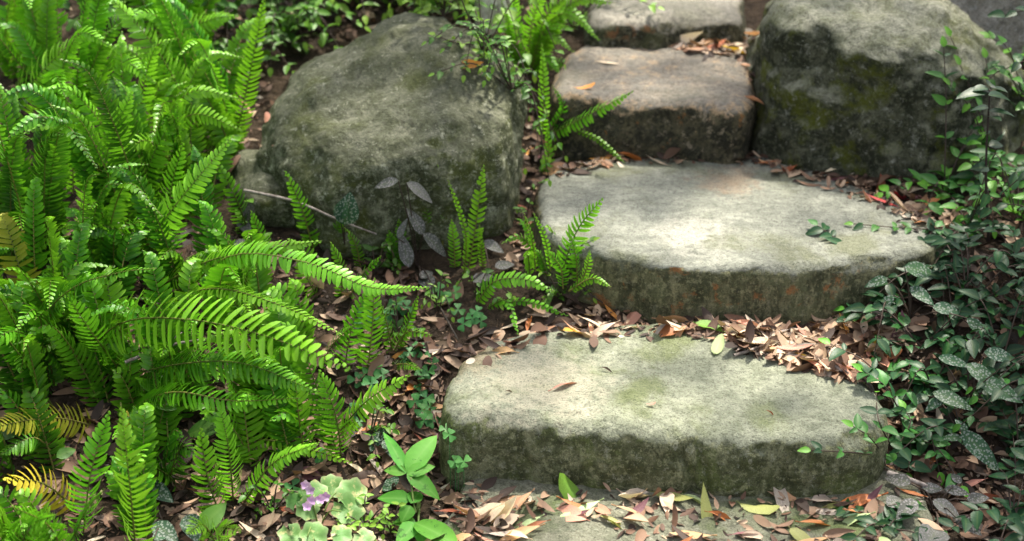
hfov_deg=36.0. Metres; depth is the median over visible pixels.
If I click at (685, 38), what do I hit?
fallen leaf
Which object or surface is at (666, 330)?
fallen leaf
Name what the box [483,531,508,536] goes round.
fallen leaf
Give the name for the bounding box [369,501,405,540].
weed
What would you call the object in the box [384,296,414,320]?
clover
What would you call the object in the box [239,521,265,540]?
fallen leaf
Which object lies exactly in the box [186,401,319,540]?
sword fern
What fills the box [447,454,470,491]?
clover
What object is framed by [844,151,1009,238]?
creeping plant
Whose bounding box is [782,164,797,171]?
fallen leaf
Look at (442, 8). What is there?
leafy weed
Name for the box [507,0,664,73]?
leafy weed
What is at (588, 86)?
fallen leaf
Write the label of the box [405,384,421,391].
fallen leaf
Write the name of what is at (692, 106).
stone step
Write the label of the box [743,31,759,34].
fallen leaf
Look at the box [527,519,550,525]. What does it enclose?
fallen leaf
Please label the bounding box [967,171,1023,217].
creeping plant
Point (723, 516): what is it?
fallen leaf
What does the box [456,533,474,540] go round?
fallen leaf
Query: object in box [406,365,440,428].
clover
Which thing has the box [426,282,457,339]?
twig
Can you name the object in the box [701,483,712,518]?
fallen leaf
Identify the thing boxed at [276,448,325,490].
clover
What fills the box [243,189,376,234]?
twig
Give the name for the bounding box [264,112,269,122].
fallen leaf
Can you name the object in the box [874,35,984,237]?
creeping plant
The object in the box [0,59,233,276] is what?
sword fern
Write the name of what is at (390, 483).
spotted plant
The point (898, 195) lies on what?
fallen leaf
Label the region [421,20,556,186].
leafy weed
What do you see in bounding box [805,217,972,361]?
creeping plant
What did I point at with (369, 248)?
weed
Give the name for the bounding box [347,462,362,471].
fallen leaf
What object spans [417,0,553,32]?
leafy weed
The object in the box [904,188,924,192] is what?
fallen leaf
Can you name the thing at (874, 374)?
creeping plant
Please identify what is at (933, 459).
fallen leaf
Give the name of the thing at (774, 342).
fallen leaf
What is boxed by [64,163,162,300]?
sword fern
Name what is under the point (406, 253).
spotted plant
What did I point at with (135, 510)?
sword fern
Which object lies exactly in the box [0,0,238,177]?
sword fern
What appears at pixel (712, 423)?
stone step
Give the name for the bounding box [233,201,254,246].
spotted plant
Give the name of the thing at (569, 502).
fallen leaf
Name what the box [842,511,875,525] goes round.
fallen leaf
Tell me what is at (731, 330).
fallen leaf
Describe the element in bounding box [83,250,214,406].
sword fern
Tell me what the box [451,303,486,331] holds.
clover
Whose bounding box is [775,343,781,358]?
fallen leaf
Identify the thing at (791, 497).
fallen leaf
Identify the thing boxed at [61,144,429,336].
sword fern
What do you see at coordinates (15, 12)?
sword fern
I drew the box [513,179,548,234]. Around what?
weed
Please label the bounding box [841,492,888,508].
fallen leaf
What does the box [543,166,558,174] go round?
fallen leaf
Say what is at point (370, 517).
weed
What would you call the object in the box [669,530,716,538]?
fallen leaf
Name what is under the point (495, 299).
weed
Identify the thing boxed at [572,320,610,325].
fallen leaf
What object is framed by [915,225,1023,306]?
creeping plant
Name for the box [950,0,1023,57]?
boulder
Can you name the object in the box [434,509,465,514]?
fallen leaf
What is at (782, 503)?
fallen leaf
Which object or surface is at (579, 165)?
fallen leaf
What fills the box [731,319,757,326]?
fallen leaf
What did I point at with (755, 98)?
fallen leaf
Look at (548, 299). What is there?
weed
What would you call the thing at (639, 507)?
fallen leaf
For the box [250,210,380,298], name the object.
sword fern
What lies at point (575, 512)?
fallen leaf
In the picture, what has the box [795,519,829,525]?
fallen leaf
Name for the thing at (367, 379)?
clover
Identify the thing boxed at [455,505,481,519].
fallen leaf
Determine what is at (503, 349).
fallen leaf
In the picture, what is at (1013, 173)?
creeping plant
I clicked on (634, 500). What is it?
fallen leaf
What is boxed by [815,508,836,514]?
fallen leaf
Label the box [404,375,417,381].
fallen leaf
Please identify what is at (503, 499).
fallen leaf
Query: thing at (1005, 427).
creeping plant
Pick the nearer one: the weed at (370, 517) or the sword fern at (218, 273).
the weed at (370, 517)
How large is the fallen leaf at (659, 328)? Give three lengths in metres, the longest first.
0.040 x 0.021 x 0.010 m
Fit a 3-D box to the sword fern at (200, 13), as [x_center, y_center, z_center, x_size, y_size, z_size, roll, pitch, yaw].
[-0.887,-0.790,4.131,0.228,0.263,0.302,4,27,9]
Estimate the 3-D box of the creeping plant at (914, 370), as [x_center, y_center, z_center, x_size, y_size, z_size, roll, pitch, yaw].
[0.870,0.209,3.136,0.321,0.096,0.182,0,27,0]
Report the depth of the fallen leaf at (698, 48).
3.98 m
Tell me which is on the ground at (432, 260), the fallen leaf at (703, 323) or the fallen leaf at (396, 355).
the fallen leaf at (396, 355)
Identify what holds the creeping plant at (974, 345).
on the ground at (432, 260)
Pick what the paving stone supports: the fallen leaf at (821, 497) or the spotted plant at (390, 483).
the fallen leaf at (821, 497)
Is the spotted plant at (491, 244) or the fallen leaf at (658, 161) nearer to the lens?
the spotted plant at (491, 244)
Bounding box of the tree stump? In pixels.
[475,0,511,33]
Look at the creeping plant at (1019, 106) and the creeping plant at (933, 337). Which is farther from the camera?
the creeping plant at (1019, 106)
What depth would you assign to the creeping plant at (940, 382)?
3.07 m
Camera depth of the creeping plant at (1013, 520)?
2.88 m
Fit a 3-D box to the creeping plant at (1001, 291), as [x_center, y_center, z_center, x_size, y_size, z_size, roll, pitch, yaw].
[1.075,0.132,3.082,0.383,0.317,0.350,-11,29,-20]
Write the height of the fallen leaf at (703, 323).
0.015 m
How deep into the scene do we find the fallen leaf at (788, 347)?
3.16 m
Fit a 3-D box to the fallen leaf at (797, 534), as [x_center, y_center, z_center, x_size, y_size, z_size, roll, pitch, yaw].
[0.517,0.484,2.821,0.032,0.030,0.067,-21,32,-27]
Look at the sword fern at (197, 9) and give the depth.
3.99 m
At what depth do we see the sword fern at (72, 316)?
2.94 m
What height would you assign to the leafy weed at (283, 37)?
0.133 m
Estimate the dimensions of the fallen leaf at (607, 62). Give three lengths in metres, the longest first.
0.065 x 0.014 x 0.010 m
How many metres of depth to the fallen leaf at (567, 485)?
2.93 m
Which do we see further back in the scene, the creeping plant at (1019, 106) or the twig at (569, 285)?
the creeping plant at (1019, 106)
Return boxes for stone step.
[438,323,888,496]
[533,156,946,326]
[549,28,756,163]
[584,0,745,49]
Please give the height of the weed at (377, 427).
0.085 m
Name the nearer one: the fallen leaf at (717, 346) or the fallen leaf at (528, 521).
the fallen leaf at (528, 521)
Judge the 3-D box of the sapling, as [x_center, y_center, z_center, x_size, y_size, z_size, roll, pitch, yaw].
[0.985,-0.221,3.299,0.167,0.365,0.074,-8,28,-15]
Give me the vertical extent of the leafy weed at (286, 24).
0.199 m
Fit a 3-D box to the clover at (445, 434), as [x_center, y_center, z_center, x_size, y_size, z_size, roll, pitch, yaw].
[-0.122,0.350,2.988,0.027,0.133,0.057,-6,28,-11]
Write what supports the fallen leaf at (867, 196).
on the stone step at (689, 238)
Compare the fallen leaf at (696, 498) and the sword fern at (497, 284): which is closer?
the fallen leaf at (696, 498)
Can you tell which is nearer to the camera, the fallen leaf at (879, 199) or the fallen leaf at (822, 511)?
the fallen leaf at (822, 511)
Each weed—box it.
[163,9,312,78]
[179,0,321,67]
[238,0,335,19]
[238,480,309,517]
[257,0,370,76]
[293,0,378,25]
[328,0,414,12]
[332,493,399,534]
[361,241,400,274]
[363,400,399,467]
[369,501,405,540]
[378,432,456,540]
[380,289,425,338]
[382,0,474,20]
[389,0,536,82]
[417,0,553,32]
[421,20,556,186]
[421,269,454,322]
[428,32,497,80]
[456,268,516,309]
[458,0,567,174]
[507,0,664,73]
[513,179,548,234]
[528,236,599,305]
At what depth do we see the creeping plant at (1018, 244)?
3.28 m
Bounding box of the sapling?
[956,80,1014,241]
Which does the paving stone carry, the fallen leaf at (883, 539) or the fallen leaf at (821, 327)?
the fallen leaf at (883, 539)
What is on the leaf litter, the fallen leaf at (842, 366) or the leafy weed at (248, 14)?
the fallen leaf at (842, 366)
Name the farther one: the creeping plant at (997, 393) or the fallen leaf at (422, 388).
the fallen leaf at (422, 388)
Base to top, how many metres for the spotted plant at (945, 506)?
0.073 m
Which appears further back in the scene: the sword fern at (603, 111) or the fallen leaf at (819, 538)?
the sword fern at (603, 111)
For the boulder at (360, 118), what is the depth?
3.50 m
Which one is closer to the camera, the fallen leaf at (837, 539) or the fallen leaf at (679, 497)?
the fallen leaf at (837, 539)
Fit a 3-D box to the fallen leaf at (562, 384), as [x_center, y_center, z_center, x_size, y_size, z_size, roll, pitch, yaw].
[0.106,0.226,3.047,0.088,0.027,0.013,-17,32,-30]
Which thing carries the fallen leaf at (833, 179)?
on the stone step at (689, 238)
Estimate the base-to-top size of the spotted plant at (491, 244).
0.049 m
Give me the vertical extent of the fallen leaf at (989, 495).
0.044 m
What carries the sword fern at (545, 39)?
on the ground at (432, 260)
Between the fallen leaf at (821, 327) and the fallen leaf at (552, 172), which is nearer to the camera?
the fallen leaf at (821, 327)
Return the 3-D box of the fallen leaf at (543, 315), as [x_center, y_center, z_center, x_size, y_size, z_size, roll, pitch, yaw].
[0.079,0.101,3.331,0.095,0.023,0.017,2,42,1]
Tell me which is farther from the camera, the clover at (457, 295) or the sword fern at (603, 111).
the sword fern at (603, 111)
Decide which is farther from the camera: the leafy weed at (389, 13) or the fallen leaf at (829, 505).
the leafy weed at (389, 13)
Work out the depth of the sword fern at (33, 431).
2.96 m
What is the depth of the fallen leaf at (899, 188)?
3.59 m
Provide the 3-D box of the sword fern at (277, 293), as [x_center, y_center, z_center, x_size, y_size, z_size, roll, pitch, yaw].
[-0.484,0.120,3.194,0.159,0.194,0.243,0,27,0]
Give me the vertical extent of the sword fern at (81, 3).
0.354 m
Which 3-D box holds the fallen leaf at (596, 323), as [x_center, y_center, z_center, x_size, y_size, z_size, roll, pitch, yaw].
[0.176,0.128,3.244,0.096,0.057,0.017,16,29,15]
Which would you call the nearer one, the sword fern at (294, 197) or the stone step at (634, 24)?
the sword fern at (294, 197)
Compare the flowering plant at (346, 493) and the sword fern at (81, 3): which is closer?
the flowering plant at (346, 493)
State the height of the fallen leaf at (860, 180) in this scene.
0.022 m
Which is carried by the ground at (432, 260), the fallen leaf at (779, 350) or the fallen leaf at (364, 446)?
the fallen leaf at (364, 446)
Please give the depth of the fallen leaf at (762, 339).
3.19 m
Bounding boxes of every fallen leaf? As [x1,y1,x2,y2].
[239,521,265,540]
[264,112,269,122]
[301,466,320,479]
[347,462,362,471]
[351,441,387,454]
[364,453,382,474]
[392,350,407,358]
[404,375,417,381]
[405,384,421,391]
[410,381,428,392]
[421,348,444,352]
[431,403,442,408]
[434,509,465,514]
[438,482,449,494]
[451,502,504,521]
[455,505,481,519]
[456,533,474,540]
[461,59,482,67]
[474,532,492,540]
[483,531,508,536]
[487,495,516,518]
[492,346,519,353]
[498,496,519,502]
[499,523,544,540]
[506,529,532,539]
[512,488,534,509]
[517,514,544,527]
[525,316,531,330]
[527,313,550,316]
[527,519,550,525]
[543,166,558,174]
[546,322,575,331]
[548,382,574,391]
[551,162,563,169]
[556,496,580,506]
[556,505,589,521]
[558,473,578,498]
[560,498,603,516]
[563,327,581,333]
[567,163,594,166]
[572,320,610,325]
[576,82,594,88]
[577,315,599,326]
[589,323,593,332]
[590,320,619,337]
[594,60,618,63]
[594,503,610,513]
[596,514,622,529]
[597,160,612,168]
[603,302,617,320]
[608,333,623,336]
[611,504,635,512]
[616,152,641,160]
[616,488,639,503]
[618,488,649,498]
[623,497,648,518]
[624,311,641,324]
[647,155,671,165]
[650,491,691,500]
[652,315,688,323]
[654,325,683,336]
[655,324,665,334]
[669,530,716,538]
[671,41,682,49]
[675,324,687,336]
[680,31,702,42]
[682,493,700,503]
[684,48,718,49]
[693,39,725,48]
[693,320,723,331]
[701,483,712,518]
[705,511,730,519]
[711,333,723,353]
[720,45,744,53]
[723,47,742,55]
[724,324,757,334]
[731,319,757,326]
[736,501,779,514]
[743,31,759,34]
[746,96,763,103]
[753,337,770,349]
[755,349,765,354]
[765,338,778,345]
[768,345,781,362]
[771,344,811,349]
[773,487,788,512]
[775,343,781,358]
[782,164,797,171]
[785,343,818,351]
[787,492,795,500]
[788,526,810,540]
[788,537,827,540]
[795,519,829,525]
[796,324,810,339]
[796,343,813,352]
[799,355,823,369]
[804,323,830,329]
[810,494,834,501]
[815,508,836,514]
[821,502,852,508]
[825,177,846,180]
[832,537,845,540]
[834,361,851,380]
[838,328,850,351]
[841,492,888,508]
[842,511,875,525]
[857,177,874,187]
[863,190,871,202]
[864,484,882,506]
[868,194,897,206]
[870,348,902,360]
[876,173,885,189]
[878,356,893,371]
[878,537,890,540]
[891,310,907,336]
[893,177,900,199]
[893,191,908,199]
[898,488,927,496]
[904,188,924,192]
[920,192,927,202]
[925,197,941,205]
[929,455,938,463]
[966,478,987,485]
[966,493,998,504]
[977,536,1003,540]
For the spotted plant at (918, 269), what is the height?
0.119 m
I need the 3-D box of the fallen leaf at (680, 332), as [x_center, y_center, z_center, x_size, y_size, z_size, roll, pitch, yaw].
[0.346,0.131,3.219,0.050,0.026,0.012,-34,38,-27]
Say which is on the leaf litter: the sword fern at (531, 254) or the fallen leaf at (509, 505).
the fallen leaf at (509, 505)
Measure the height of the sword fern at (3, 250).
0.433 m
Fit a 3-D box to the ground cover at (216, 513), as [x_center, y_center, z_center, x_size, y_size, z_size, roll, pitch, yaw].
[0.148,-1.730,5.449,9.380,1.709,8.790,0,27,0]
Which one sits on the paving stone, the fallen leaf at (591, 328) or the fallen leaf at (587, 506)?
the fallen leaf at (587, 506)
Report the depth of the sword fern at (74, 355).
3.09 m
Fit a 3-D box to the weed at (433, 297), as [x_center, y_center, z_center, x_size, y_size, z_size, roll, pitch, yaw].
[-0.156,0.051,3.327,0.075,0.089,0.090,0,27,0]
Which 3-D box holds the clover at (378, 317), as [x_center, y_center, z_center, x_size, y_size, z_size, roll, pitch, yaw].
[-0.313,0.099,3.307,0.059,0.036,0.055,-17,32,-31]
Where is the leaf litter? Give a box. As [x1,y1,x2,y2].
[0,0,1023,540]
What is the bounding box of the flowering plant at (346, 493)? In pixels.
[277,474,375,540]
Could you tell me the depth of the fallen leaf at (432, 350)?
3.25 m
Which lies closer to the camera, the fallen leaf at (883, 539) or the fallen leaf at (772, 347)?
the fallen leaf at (883, 539)
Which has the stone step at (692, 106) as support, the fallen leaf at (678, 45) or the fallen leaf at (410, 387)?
the fallen leaf at (678, 45)
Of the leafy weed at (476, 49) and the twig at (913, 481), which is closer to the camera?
the twig at (913, 481)
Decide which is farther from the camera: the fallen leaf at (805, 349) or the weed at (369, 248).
the weed at (369, 248)
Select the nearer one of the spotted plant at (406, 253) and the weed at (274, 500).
the weed at (274, 500)
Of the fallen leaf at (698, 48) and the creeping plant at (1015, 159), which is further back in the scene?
the fallen leaf at (698, 48)
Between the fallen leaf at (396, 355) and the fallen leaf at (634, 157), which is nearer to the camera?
the fallen leaf at (396, 355)
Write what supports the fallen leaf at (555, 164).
on the ground at (432, 260)
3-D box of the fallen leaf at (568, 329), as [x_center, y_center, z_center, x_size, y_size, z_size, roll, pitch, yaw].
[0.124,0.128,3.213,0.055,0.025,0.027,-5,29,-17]
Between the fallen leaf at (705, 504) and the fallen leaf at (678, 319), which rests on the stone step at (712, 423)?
the fallen leaf at (678, 319)
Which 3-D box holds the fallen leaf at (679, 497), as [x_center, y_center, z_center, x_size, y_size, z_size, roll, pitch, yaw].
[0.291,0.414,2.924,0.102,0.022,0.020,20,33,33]
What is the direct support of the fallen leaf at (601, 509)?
on the paving stone
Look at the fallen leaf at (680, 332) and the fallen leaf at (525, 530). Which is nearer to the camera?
the fallen leaf at (525, 530)
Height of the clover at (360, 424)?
0.040 m
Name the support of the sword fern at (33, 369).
on the ground at (432, 260)
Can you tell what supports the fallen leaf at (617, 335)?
on the stone step at (712, 423)
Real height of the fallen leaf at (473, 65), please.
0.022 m
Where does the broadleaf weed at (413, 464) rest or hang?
on the ground at (432, 260)
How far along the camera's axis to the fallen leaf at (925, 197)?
3.54 m
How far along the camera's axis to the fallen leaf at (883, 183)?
3.61 m
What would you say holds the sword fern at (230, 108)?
on the ground at (432, 260)
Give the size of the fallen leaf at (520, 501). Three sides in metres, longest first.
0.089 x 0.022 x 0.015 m
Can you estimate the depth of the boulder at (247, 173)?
3.54 m
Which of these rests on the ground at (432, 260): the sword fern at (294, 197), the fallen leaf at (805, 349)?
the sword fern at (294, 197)
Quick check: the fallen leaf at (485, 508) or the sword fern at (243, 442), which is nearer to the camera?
the fallen leaf at (485, 508)
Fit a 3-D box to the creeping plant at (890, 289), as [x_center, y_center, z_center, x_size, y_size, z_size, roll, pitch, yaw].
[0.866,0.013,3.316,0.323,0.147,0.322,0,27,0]
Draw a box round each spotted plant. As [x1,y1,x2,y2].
[146,480,201,540]
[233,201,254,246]
[333,192,358,244]
[368,428,395,457]
[375,177,445,286]
[382,476,398,490]
[473,239,513,282]
[865,261,988,337]
[885,473,988,540]
[925,346,1022,411]
[943,419,998,470]
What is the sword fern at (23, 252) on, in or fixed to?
on the ground at (432, 260)
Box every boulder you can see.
[226,149,294,226]
[255,12,528,257]
[745,0,1023,180]
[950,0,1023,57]
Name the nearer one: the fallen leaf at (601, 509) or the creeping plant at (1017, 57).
the fallen leaf at (601, 509)
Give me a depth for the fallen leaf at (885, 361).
3.19 m
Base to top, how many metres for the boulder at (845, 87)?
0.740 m
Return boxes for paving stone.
[444,466,932,540]
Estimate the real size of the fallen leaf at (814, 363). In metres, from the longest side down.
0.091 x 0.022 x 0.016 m
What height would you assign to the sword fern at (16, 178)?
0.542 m
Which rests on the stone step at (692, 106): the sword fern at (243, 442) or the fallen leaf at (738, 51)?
the fallen leaf at (738, 51)
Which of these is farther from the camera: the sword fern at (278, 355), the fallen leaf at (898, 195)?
the fallen leaf at (898, 195)
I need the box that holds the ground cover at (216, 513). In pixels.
[1,0,308,529]
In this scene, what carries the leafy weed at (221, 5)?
on the ground at (432, 260)
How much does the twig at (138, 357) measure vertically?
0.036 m
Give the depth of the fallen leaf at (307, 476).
3.04 m
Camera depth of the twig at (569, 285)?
3.37 m
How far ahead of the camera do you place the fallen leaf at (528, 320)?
3.31 m
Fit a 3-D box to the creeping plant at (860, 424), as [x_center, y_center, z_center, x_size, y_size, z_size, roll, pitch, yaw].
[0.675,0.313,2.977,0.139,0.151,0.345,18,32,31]
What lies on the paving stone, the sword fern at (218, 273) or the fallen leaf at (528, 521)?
the fallen leaf at (528, 521)
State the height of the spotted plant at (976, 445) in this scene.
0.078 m
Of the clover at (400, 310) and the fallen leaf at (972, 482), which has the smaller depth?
the fallen leaf at (972, 482)
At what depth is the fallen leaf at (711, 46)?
4.00 m
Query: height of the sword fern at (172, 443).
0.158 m
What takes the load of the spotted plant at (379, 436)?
on the ground at (432, 260)
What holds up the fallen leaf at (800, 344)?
on the fallen leaf at (788, 347)
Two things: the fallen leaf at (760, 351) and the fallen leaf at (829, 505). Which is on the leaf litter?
the fallen leaf at (760, 351)
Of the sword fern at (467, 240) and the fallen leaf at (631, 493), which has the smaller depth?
the fallen leaf at (631, 493)
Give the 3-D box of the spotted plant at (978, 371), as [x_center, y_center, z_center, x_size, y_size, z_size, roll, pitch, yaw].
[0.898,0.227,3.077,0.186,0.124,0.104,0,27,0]
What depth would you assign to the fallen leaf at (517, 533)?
2.80 m
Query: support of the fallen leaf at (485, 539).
on the paving stone
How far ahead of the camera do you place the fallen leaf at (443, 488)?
2.99 m
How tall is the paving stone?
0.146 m
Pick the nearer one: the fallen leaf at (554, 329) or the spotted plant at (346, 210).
the fallen leaf at (554, 329)
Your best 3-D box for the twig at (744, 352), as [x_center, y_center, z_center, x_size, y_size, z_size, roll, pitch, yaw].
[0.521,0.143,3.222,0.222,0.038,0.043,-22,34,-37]
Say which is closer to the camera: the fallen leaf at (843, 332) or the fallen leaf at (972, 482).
the fallen leaf at (972, 482)
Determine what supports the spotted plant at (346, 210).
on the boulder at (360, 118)
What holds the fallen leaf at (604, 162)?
on the stone step at (689, 238)
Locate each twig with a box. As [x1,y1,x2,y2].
[124,332,249,363]
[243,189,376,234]
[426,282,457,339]
[539,281,602,302]
[733,327,792,356]
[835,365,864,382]
[886,470,945,493]
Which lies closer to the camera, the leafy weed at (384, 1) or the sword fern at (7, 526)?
the sword fern at (7, 526)
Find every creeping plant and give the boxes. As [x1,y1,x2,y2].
[797,391,916,461]
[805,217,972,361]
[818,338,968,496]
[833,293,1023,379]
[833,498,937,540]
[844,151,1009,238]
[851,221,1011,342]
[870,339,1023,406]
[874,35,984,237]
[886,374,969,463]
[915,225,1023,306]
[935,430,1023,540]
[941,26,1023,202]
[952,356,1023,432]
[954,284,1023,413]
[955,148,1023,223]
[955,223,1023,336]
[962,31,1023,112]
[962,385,1023,453]
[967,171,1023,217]
[969,277,1023,404]
[986,6,1023,176]
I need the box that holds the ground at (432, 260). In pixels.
[0,0,1023,540]
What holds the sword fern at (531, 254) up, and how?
on the ground at (432, 260)
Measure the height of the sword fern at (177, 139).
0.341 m
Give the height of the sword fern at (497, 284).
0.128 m
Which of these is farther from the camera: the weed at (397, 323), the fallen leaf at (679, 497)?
the weed at (397, 323)
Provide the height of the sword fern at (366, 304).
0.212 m
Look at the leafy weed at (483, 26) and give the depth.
3.60 m
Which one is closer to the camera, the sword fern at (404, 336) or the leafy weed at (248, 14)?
the sword fern at (404, 336)
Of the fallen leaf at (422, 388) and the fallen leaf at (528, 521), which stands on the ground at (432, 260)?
the fallen leaf at (422, 388)
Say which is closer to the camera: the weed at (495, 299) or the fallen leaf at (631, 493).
the fallen leaf at (631, 493)
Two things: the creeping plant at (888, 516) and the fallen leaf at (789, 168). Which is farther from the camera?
the fallen leaf at (789, 168)
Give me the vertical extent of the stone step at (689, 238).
0.199 m
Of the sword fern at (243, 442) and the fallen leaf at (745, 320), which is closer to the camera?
the sword fern at (243, 442)
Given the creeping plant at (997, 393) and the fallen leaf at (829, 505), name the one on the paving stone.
the fallen leaf at (829, 505)
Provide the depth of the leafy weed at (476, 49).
3.59 m
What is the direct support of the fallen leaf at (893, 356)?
on the leaf litter
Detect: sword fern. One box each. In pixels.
[0,0,66,82]
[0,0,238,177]
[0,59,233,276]
[0,85,156,367]
[0,175,74,326]
[0,216,351,413]
[0,246,16,298]
[0,261,115,410]
[0,386,96,540]
[0,485,69,540]
[25,267,143,406]
[34,31,244,191]
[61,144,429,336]
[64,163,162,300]
[65,402,159,540]
[77,0,140,15]
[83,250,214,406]
[102,0,272,236]
[110,96,243,221]
[111,340,231,445]
[112,406,195,492]
[127,0,220,58]
[183,0,205,22]
[184,199,273,331]
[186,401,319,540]
[187,357,303,465]
[197,307,304,431]
[227,278,316,373]
[237,321,410,465]
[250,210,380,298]
[284,170,365,267]
[321,277,384,368]
[378,296,432,370]
[385,163,486,274]
[476,270,567,334]
[495,0,615,75]
[501,198,610,292]
[537,43,632,171]
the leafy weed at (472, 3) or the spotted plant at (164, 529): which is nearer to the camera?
the spotted plant at (164, 529)
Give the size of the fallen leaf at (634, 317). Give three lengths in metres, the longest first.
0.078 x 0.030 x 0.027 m
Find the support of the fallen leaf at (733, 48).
on the stone step at (692, 106)
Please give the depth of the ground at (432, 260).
3.35 m
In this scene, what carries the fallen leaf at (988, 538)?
on the leaf litter
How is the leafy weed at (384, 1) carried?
on the ground at (432, 260)
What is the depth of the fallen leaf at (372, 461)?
3.05 m
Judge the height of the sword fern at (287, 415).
0.285 m
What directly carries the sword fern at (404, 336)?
on the ground at (432, 260)
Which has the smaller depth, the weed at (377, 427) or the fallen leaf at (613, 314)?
the weed at (377, 427)
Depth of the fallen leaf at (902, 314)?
3.24 m
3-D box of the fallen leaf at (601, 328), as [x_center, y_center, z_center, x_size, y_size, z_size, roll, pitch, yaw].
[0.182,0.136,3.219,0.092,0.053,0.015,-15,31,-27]
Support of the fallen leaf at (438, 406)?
on the ground at (432, 260)
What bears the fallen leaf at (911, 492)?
on the paving stone
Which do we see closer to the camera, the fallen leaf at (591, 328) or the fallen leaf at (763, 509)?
the fallen leaf at (763, 509)
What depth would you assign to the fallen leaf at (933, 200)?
3.52 m
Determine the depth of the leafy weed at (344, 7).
4.11 m
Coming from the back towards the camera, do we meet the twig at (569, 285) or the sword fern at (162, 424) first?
the twig at (569, 285)
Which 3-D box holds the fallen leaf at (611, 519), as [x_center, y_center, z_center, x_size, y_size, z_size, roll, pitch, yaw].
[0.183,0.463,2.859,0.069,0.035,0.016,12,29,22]
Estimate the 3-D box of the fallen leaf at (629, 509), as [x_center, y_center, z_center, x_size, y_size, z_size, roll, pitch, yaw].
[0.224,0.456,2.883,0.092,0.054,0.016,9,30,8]
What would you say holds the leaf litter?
on the ground at (432, 260)
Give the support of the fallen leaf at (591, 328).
on the stone step at (712, 423)
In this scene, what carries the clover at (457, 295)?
on the ground at (432, 260)
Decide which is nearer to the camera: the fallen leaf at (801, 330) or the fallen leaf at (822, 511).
the fallen leaf at (822, 511)
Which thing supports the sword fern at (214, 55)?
on the ground at (432, 260)
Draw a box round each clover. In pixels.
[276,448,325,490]
[346,398,375,427]
[347,365,389,391]
[353,308,379,328]
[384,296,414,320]
[399,341,438,369]
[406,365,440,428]
[431,282,461,303]
[439,423,455,488]
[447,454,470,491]
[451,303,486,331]
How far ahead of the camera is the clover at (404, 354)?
3.23 m

